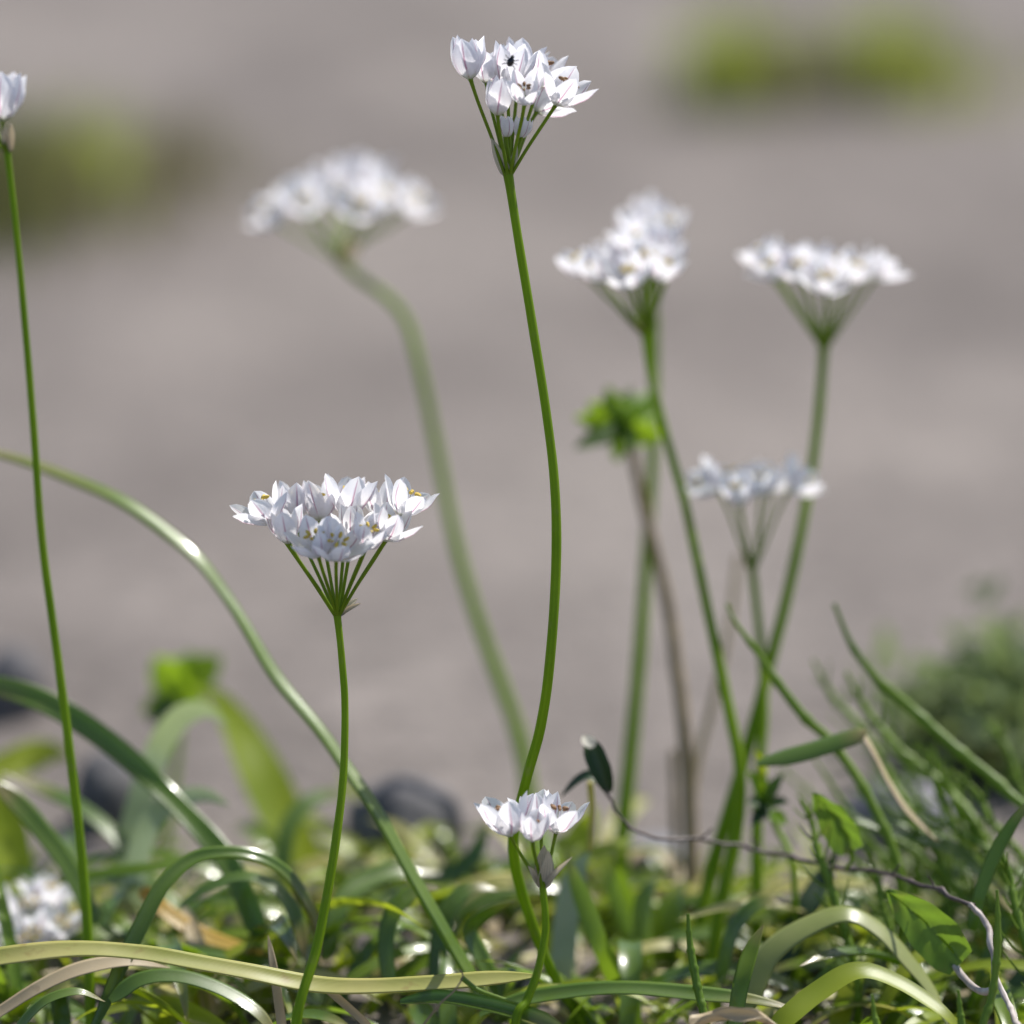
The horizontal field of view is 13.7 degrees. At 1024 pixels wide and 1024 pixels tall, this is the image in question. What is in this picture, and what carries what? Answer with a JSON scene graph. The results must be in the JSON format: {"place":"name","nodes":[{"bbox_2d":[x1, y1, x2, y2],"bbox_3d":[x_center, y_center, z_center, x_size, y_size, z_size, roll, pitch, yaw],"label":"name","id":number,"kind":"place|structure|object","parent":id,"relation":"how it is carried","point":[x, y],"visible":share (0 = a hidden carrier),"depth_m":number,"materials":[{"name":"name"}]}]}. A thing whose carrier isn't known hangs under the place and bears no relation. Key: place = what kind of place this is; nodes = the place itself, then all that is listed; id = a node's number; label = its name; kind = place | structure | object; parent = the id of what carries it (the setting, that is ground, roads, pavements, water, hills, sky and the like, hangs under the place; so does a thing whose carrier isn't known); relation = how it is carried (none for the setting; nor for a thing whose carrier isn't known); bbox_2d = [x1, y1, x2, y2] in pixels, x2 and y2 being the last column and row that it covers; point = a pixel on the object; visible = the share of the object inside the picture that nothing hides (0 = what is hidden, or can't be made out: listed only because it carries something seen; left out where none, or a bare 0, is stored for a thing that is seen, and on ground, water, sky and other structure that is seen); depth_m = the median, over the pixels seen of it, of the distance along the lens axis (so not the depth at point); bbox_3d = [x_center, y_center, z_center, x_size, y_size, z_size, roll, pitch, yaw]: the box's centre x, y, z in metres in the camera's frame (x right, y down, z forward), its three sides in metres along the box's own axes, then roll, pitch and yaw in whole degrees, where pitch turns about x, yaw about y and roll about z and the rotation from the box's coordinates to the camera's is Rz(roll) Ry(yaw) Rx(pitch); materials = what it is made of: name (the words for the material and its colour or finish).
{"place":"outdoors","nodes":[
{"label":"outdoors","id":0,"kind":"place"},
{"bbox_2d":[0,0,1023,1023],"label":"ground","id":1,"kind":"structure","parent":0,"point":[195,384],"depth_m":1.90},
{"bbox_2d":[0,797,34,919],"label":"strap leaf","id":2,"kind":"object","parent":1,"relation":"on","point":[15,850],"visible":0.45,"depth_m":1.18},
{"bbox_2d":[0,645,46,722],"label":"stone","id":3,"kind":"object","parent":1,"relation":"on","point":[18,662],"visible":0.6,"depth_m":1.38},
{"bbox_2d":[0,739,65,781],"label":"strap leaf","id":4,"kind":"object","parent":1,"relation":"on","point":[26,757],"visible":0.83,"depth_m":1.25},
{"bbox_2d":[0,872,80,945],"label":"garlic flower head","id":5,"kind":"object","parent":1,"relation":"on","point":[39,901],"visible":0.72,"depth_m":1.14},
{"bbox_2d":[0,71,95,1023],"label":"garlic flower head","id":6,"kind":"object","parent":1,"relation":"on","point":[12,90],"visible":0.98,"depth_m":1.08},
{"bbox_2d":[0,782,100,925],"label":"strap leaf","id":7,"kind":"object","parent":1,"relation":"on","point":[24,809],"visible":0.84,"depth_m":1.12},
{"bbox_2d":[0,81,124,277],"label":"grass tuft","id":8,"kind":"object","parent":1,"relation":"on","point":[37,194],"visible":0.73,"depth_m":2.33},
{"bbox_2d":[0,773,169,903],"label":"strap leaf","id":9,"kind":"object","parent":1,"relation":"on","point":[114,835],"visible":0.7,"depth_m":1.16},
{"bbox_2d":[0,957,169,1016],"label":"dead leaf","id":10,"kind":"object","parent":1,"relation":"on","point":[62,975],"visible":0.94,"depth_m":1.06,"materials":[{"name":"plant"}]},
{"bbox_2d":[0,873,189,1023],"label":"leaf clump","id":11,"kind":"object","parent":1,"relation":"on","point":[17,976],"visible":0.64,"depth_m":1.11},
{"bbox_2d":[0,65,199,257],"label":"grass tuft","id":12,"kind":"object","parent":1,"relation":"on","point":[113,171],"visible":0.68,"depth_m":2.38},
{"bbox_2d":[78,751,133,833],"bbox_3d":[-0.121,0.086,1.272,0.020,0.030,0.025,0,13,0],"label":"stone","id":13,"kind":"object","parent":1,"relation":"on","point":[105,781],"visible":0.47,"depth_m":1.26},
{"bbox_2d":[27,984,225,1023],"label":"leaf clump","id":14,"kind":"object","parent":1,"relation":"on","point":[64,1010],"visible":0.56,"depth_m":1.09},
{"bbox_2d":[0,676,266,937],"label":"strap leaf","id":15,"kind":"object","parent":1,"relation":"on","point":[144,772],"visible":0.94,"depth_m":1.13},
{"bbox_2d":[0,868,302,1022],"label":"leaf clump","id":16,"kind":"object","parent":1,"relation":"on","point":[108,912],"visible":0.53,"depth_m":1.14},
{"bbox_2d":[122,787,229,915],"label":"strap leaf","id":17,"kind":"object","parent":16,"relation":"on","point":[155,815],"visible":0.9,"depth_m":1.15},
{"bbox_2d":[56,849,269,929],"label":"strap leaf","id":18,"kind":"object","parent":1,"relation":"on","point":[211,870],"visible":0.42,"depth_m":1.17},
{"bbox_2d":[60,846,269,883],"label":"strap leaf","id":19,"kind":"object","parent":1,"relation":"on","point":[128,869],"visible":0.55,"depth_m":1.13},
{"bbox_2d":[33,94,297,283],"bbox_3d":[-0.208,-0.202,2.422,0.170,0.058,0.507,0,13,0],"label":"grass tuft","id":20,"kind":"object","parent":1,"relation":"on","point":[199,154],"visible":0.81,"depth_m":2.46,"materials":[{"name":"plant"}]},
{"bbox_2d":[114,701,226,898],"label":"strap leaf","id":21,"kind":"object","parent":1,"relation":"on","point":[175,723],"visible":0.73,"depth_m":1.17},
{"bbox_2d":[142,651,221,848],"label":"leafy weed","id":22,"kind":"object","parent":1,"relation":"on","point":[176,681],"visible":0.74,"depth_m":1.26,"materials":[{"name":"green plant"}]},
{"bbox_2d":[108,968,272,1023],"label":"strap leaf","id":23,"kind":"object","parent":1,"relation":"on","point":[127,986],"visible":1,"depth_m":1.06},
{"bbox_2d":[138,886,267,954],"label":"dead leaf","id":24,"kind":"object","parent":1,"relation":"on","point":[170,914],"visible":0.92,"depth_m":1.12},
{"bbox_2d":[91,846,321,1023],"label":"strap leaf","id":25,"kind":"object","parent":1,"relation":"on","point":[171,874],"visible":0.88,"depth_m":1.08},
{"bbox_2d":[71,982,347,1023],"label":"leaf clump","id":26,"kind":"object","parent":1,"relation":"on","point":[310,1013],"visible":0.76,"depth_m":1.08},
{"bbox_2d":[38,906,382,1023],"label":"leaf clump","id":27,"kind":"object","parent":1,"relation":"on","point":[204,998],"visible":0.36,"depth_m":1.10,"materials":[{"name":"plant"}]},
{"bbox_2d":[0,450,483,1010],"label":"strap leaf","id":28,"kind":"object","parent":1,"relation":"on","point":[204,566],"visible":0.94,"depth_m":1.11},
{"bbox_2d":[180,871,307,959],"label":"strap leaf","id":29,"kind":"object","parent":1,"relation":"on","point":[284,896],"visible":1,"depth_m":1.10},
{"bbox_2d":[196,685,321,869],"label":"strap leaf","id":30,"kind":"object","parent":1,"relation":"on","point":[270,789],"visible":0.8,"depth_m":1.24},
{"bbox_2d":[0,940,531,993],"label":"strap leaf","id":31,"kind":"object","parent":1,"relation":"on","point":[20,953],"visible":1,"depth_m":1.05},
{"bbox_2d":[210,822,389,893],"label":"leaf clump","id":32,"kind":"object","parent":1,"relation":"on","point":[260,835],"visible":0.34,"depth_m":1.22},
{"bbox_2d":[273,788,360,885],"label":"strap leaf","id":33,"kind":"object","parent":1,"relation":"on","point":[300,809],"visible":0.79,"depth_m":1.19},
{"bbox_2d":[229,473,439,1023],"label":"garlic flower head","id":34,"kind":"object","parent":1,"relation":"on","point":[350,533],"visible":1,"depth_m":1.04},
{"bbox_2d":[303,813,372,857],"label":"strap leaf","id":35,"kind":"object","parent":1,"relation":"on","point":[323,828],"visible":0.5,"depth_m":1.23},
{"bbox_2d":[182,918,499,1023],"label":"leaf clump","id":36,"kind":"object","parent":1,"relation":"on","point":[409,967],"visible":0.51,"depth_m":1.11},
{"bbox_2d":[300,855,429,872],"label":"leaf","id":37,"kind":"object","parent":1,"relation":"on","point":[354,862],"visible":0.58,"depth_m":1.19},
{"bbox_2d":[284,825,448,918],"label":"leaf clump","id":38,"kind":"object","parent":1,"relation":"on","point":[423,832],"visible":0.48,"depth_m":1.20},
{"bbox_2d":[240,881,533,1020],"bbox_3d":[-0.044,0.112,1.120,0.074,0.035,0.105,11,17,39],"label":"leaf clump","id":39,"kind":"object","parent":1,"relation":"on","point":[280,926],"visible":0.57,"depth_m":1.11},
{"bbox_2d":[319,859,439,960],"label":"strap leaf","id":40,"kind":"object","parent":39,"relation":"on","point":[359,883],"visible":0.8,"depth_m":1.13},
{"bbox_2d":[245,151,539,854],"bbox_3d":[-0.042,-0.003,1.259,0.062,0.194,0.128,-5,14,-22],"label":"garlic flower head","id":41,"kind":"object","parent":1,"relation":"on","point":[360,181],"visible":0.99,"depth_m":1.25},
{"bbox_2d":[292,857,510,926],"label":"leaf clump","id":42,"kind":"object","parent":1,"relation":"on","point":[375,894],"visible":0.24,"depth_m":1.19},
{"bbox_2d":[346,775,463,864],"bbox_3d":[-0.031,0.092,1.243,0.034,0.031,0.037,0,13,0],"label":"stone","id":43,"kind":"object","parent":1,"relation":"on","point":[412,803],"visible":0.6,"depth_m":1.23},
{"bbox_2d":[305,942,507,1023],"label":"strap leaf","id":44,"kind":"object","parent":1,"relation":"on","point":[366,968],"visible":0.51,"depth_m":1.11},
{"bbox_2d":[377,884,439,977],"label":"strap leaf","id":45,"kind":"object","parent":1,"relation":"on","point":[403,900],"visible":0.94,"depth_m":1.09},
{"bbox_2d":[286,950,594,1023],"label":"leaf clump","id":46,"kind":"object","parent":1,"relation":"on","point":[421,1013],"visible":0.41,"depth_m":1.09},
{"bbox_2d":[420,823,487,884],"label":"strap leaf","id":47,"kind":"object","parent":1,"relation":"on","point":[467,862],"visible":0.91,"depth_m":1.17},
{"bbox_2d":[368,818,556,934],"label":"leaf clump","id":48,"kind":"object","parent":1,"relation":"on","point":[416,843],"visible":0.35,"depth_m":1.21,"materials":[{"name":"plant"}]},
{"bbox_2d":[427,882,499,974],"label":"strap leaf","id":49,"kind":"object","parent":1,"relation":"on","point":[454,900],"visible":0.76,"depth_m":1.10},
{"bbox_2d":[400,989,561,1023],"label":"strap leaf","id":50,"kind":"object","parent":1,"relation":"on","point":[531,1015],"visible":1,"depth_m":1.04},
{"bbox_2d":[463,900,514,995],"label":"strap leaf","id":51,"kind":"object","parent":1,"relation":"on","point":[476,947],"visible":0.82,"depth_m":1.09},
{"bbox_2d":[451,35,597,1023],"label":"garlic flower head","id":52,"kind":"object","parent":1,"relation":"on","point":[541,82],"visible":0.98,"depth_m":1.05},
{"bbox_2d":[474,789,588,1023],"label":"garlic flower head","id":53,"kind":"object","parent":1,"relation":"on","point":[533,818],"visible":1,"depth_m":1.04},
{"bbox_2d":[470,938,641,1023],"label":"leaf clump","id":54,"kind":"object","parent":1,"relation":"on","point":[630,958],"visible":0.61,"depth_m":1.09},
{"bbox_2d":[451,797,673,923],"bbox_3d":[0.018,0.102,1.198,0.070,0.020,0.089,-4,13,-15],"label":"leaf clump","id":55,"kind":"object","parent":1,"relation":"on","point":[608,830],"visible":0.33,"depth_m":1.21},
{"bbox_2d":[456,822,673,935],"bbox_3d":[0.010,0.102,1.192,0.054,0.023,0.060,-6,14,-25],"label":"leaf clump","id":56,"kind":"object","parent":1,"relation":"on","point":[535,901],"visible":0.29,"depth_m":1.19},
{"bbox_2d":[551,852,589,980],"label":"strap leaf","id":57,"kind":"object","parent":1,"relation":"on","point":[564,939],"visible":0.94,"depth_m":1.12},
{"bbox_2d":[565,850,621,980],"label":"strap leaf","id":58,"kind":"object","parent":1,"relation":"on","point":[592,924],"visible":0.97,"depth_m":1.10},
{"bbox_2d":[555,835,633,857],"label":"strap leaf","id":59,"kind":"object","parent":1,"relation":"on","point":[571,847],"visible":0.95,"depth_m":1.15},
{"bbox_2d":[600,856,634,940],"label":"strap leaf","id":60,"kind":"object","parent":1,"relation":"on","point":[619,894],"visible":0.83,"depth_m":1.15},
{"bbox_2d":[479,981,784,1016],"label":"strap leaf","id":61,"kind":"object","parent":1,"relation":"on","point":[645,988],"visible":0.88,"depth_m":1.06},
{"bbox_2d":[575,386,699,914],"bbox_3d":[0.034,0.040,1.197,0.027,0.143,0.064,-3,13,-14],"label":"leafy weed","id":62,"kind":"object","parent":1,"relation":"on","point":[622,425],"visible":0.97,"depth_m":1.20,"materials":[{"name":"green plant"}]},
{"bbox_2d":[612,191,686,874],"bbox_3d":[0.039,0.007,1.213,0.020,0.189,0.095,0,13,2],"label":"garlic flower head","id":63,"kind":"object","parent":1,"relation":"on","point":[653,208],"visible":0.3,"depth_m":1.20},
{"bbox_2d":[632,874,666,980],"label":"strap leaf","id":64,"kind":"object","parent":1,"relation":"on","point":[642,916],"visible":0.86,"depth_m":1.14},
{"bbox_2d":[556,211,746,985],"bbox_3d":[0.036,0.022,1.150,0.040,0.194,0.104,-3,13,-13],"label":"garlic flower head","id":65,"kind":"object","parent":1,"relation":"on","point":[638,249],"visible":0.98,"depth_m":1.15},
{"bbox_2d":[629,833,683,871],"bbox_3d":[0.041,0.099,1.233,0.025,0.012,0.020,0,13,0],"label":"stone","id":66,"kind":"object","parent":1,"relation":"on","point":[642,861],"visible":0.34,"depth_m":1.23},
{"bbox_2d":[597,845,740,916],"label":"leaf clump","id":67,"kind":"object","parent":1,"relation":"on","point":[666,859],"visible":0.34,"depth_m":1.19,"materials":[{"name":"plant"}]},
{"bbox_2d":[652,878,686,970],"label":"strap leaf","id":68,"kind":"object","parent":1,"relation":"on","point":[669,912],"visible":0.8,"depth_m":1.15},
{"bbox_2d":[670,750,679,883],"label":"dry stalk","id":69,"kind":"object","parent":1,"relation":"on","point":[675,869],"visible":0.8,"depth_m":1.20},
{"bbox_2d":[578,864,810,957],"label":"leaf clump","id":70,"kind":"object","parent":1,"relation":"on","point":[737,885],"visible":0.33,"depth_m":1.16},
{"bbox_2d":[694,554,740,790],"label":"dry stalk","id":71,"kind":"object","parent":1,"relation":"on","point":[704,733],"visible":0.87,"depth_m":1.21,"materials":[{"name":"plant"}]},
{"bbox_2d":[688,1007,775,1023],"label":"dead leaf","id":72,"kind":"object","parent":1,"relation":"on","point":[737,1014],"visible":1,"depth_m":1.03,"materials":[{"name":"plant"}]},
{"bbox_2d":[613,960,853,1016],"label":"strap leaf","id":73,"kind":"object","parent":1,"relation":"on","point":[708,967],"visible":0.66,"depth_m":1.10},
{"bbox_2d":[656,0,829,118],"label":"grass tuft","id":74,"kind":"object","parent":1,"relation":"on","point":[737,58],"visible":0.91,"depth_m":2.83,"materials":[{"name":"plant"}]},
{"bbox_2d":[727,924,763,1023],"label":"strap leaf","id":75,"kind":"object","parent":1,"relation":"on","point":[743,972],"visible":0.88,"depth_m":1.06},
{"bbox_2d":[716,895,789,985],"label":"strap leaf","id":76,"kind":"object","parent":1,"relation":"on","point":[745,912],"visible":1,"depth_m":1.10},
{"bbox_2d":[685,451,825,943],"bbox_3d":[0.062,0.052,1.163,0.036,0.135,0.070,5,14,20],"label":"garlic flower head","id":77,"kind":"object","parent":1,"relation":"on","point":[739,487],"visible":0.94,"depth_m":1.16},
{"bbox_2d":[747,750,798,981],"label":"leafy sprig","id":78,"kind":"object","parent":1,"relation":"on","point":[765,800],"visible":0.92,"depth_m":1.13,"materials":[{"name":"green plant"}]},
{"bbox_2d":[561,735,1020,1023],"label":"creeping twig","id":79,"kind":"object","parent":1,"relation":"on","point":[937,939],"visible":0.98,"depth_m":1.08,"materials":[{"name":"green plant"}]},
{"bbox_2d":[696,9,899,115],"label":"grass tuft","id":80,"kind":"object","parent":1,"relation":"on","point":[819,94],"visible":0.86,"depth_m":2.82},
{"bbox_2d":[692,233,912,961],"bbox_3d":[0.068,0.022,1.171,0.044,0.191,0.101,9,16,34],"label":"garlic flower head","id":81,"kind":"object","parent":1,"relation":"on","point":[826,271],"visible":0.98,"depth_m":1.16},
{"bbox_2d":[768,853,837,987],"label":"strap leaf","id":82,"kind":"object","parent":1,"relation":"on","point":[808,901],"visible":0.52,"depth_m":1.12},
{"bbox_2d":[756,728,867,766],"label":"strap leaf","id":83,"kind":"object","parent":1,"relation":"on","point":[827,745],"visible":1,"depth_m":1.10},
{"bbox_2d":[725,603,905,992],"bbox_3d":[0.081,0.077,1.121,0.054,0.104,0.010,8,15,31],"label":"leaf","id":84,"kind":"object","parent":1,"relation":"on","point":[810,723],"visible":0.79,"depth_m":1.12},
{"bbox_2d":[794,799,869,1023],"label":"horsetail","id":85,"kind":"object","parent":1,"relation":"on","point":[829,886],"visible":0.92,"depth_m":1.09},
{"bbox_2d":[745,906,947,1023],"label":"strap leaf","id":86,"kind":"object","parent":1,"relation":"on","point":[775,948],"visible":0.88,"depth_m":1.08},
{"bbox_2d":[678,878,1023,1001],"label":"leaf clump","id":87,"kind":"object","parent":1,"relation":"on","point":[861,932],"visible":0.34,"depth_m":1.12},
{"bbox_2d":[726,876,975,979],"bbox_3d":[0.090,0.112,1.133,0.069,0.029,0.009,0,13,0],"label":"strap leaf","id":88,"kind":"object","parent":1,"relation":"on","point":[855,885],"visible":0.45,"depth_m":1.13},
{"bbox_2d":[771,962,956,1023],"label":"strap leaf","id":89,"kind":"object","parent":1,"relation":"on","point":[800,1004],"visible":1,"depth_m":1.05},
{"bbox_2d":[773,860,969,993],"bbox_3d":[0.085,0.112,1.153,0.052,0.020,0.099,-4,14,-17],"label":"leaf clump","id":90,"kind":"object","parent":1,"relation":"on","point":[852,901],"visible":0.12,"depth_m":1.14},
{"bbox_2d":[810,934,936,1023],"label":"leaf clump","id":91,"kind":"object","parent":1,"relation":"on","point":[840,1014],"visible":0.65,"depth_m":1.09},
{"bbox_2d":[812,659,947,944],"bbox_3d":[0.101,0.081,1.163,0.021,0.077,0.052,-7,15,-28],"label":"horsetail","id":92,"kind":"object","parent":1,"relation":"on","point":[849,715],"visible":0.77,"depth_m":1.16},
{"bbox_2d":[856,849,916,1016],"bbox_3d":[0.097,0.112,1.103,0.012,0.046,0.028,-5,14,-19],"label":"horsetail","id":93,"kind":"object","parent":1,"relation":"on","point":[884,915],"visible":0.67,"depth_m":1.11},
{"bbox_2d":[767,0,1012,116],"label":"grass tuft","id":94,"kind":"object","parent":1,"relation":"on","point":[917,78],"visible":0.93,"depth_m":2.82,"materials":[{"name":"plant"}]},
{"bbox_2d":[800,885,1023,1023],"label":"leaf clump","id":95,"kind":"object","parent":1,"relation":"on","point":[972,1000],"visible":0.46,"depth_m":1.09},
{"bbox_2d":[808,968,1023,1023],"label":"leaf clump","id":96,"kind":"object","parent":1,"relation":"on","point":[921,1016],"visible":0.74,"depth_m":1.09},
{"bbox_2d":[840,671,1006,950],"bbox_3d":[0.113,0.085,1.143,0.057,0.079,0.016,12,18,42],"label":"horsetail","id":97,"kind":"object","parent":1,"relation":"on","point":[918,765],"visible":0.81,"depth_m":1.14},
{"bbox_2d":[832,603,1023,808],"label":"leaf","id":98,"kind":"object","parent":1,"relation":"on","point":[964,755],"visible":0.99,"depth_m":1.13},
{"bbox_2d":[834,575,1023,787],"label":"shrub","id":99,"kind":"object","parent":1,"relation":"on","point":[959,703],"visible":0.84,"depth_m":1.31,"materials":[{"name":"green plant"}]},
{"bbox_2d":[856,818,1012,912],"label":"strap leaf","id":100,"kind":"object","parent":1,"relation":"on","point":[973,863],"visible":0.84,"depth_m":1.12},
{"bbox_2d":[858,34,1023,113],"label":"grass tuft","id":101,"kind":"object","parent":1,"relation":"on","point":[955,86],"visible":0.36,"depth_m":2.89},
{"bbox_2d":[904,819,1010,979],"bbox_3d":[0.118,0.105,1.116,0.035,0.046,0.010,10,16,36],"label":"horsetail","id":102,"kind":"object","parent":1,"relation":"on","point":[951,883],"visible":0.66,"depth_m":1.11},
{"bbox_2d":[918,743,1005,976],"bbox_3d":[0.121,0.095,1.129,0.010,0.065,0.033,-10,16,-37],"label":"horsetail","id":103,"kind":"object","parent":1,"relation":"on","point":[945,809],"visible":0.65,"depth_m":1.13},
{"bbox_2d":[903,796,1023,888],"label":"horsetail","id":104,"kind":"object","parent":1,"relation":"on","point":[974,841],"visible":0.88,"depth_m":1.12},
{"bbox_2d":[949,767,1023,867],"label":"horsetail","id":105,"kind":"object","parent":1,"relation":"on","point":[994,825],"visible":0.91,"depth_m":1.13},
{"bbox_2d":[979,890,1001,1023],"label":"horsetail","id":106,"kind":"object","parent":1,"relation":"on","point":[992,992],"visible":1,"depth_m":1.03},
{"bbox_2d":[967,804,1023,930],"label":"strap leaf","id":107,"kind":"object","parent":1,"relation":"on","point":[995,854],"visible":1,"depth_m":1.07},
{"bbox_2d":[1000,852,1023,986],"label":"horsetail","id":108,"kind":"object","parent":1,"relation":"on","point":[1015,907],"visible":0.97,"depth_m":1.08},
{"bbox_2d":[0,819,1023,1023],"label":"grass","id":109,"kind":"structure","parent":0,"point":[263,999],"depth_m":1.14,"materials":[{"name":"green plant"}]},
{"bbox_2d":[847,780,949,851],"bbox_3d":[0.114,0.091,1.256,0.032,0.025,0.029,0,13,0],"label":"stone","id":110,"kind":"object","parent":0,"point":[857,805],"visible":0.21,"depth_m":1.25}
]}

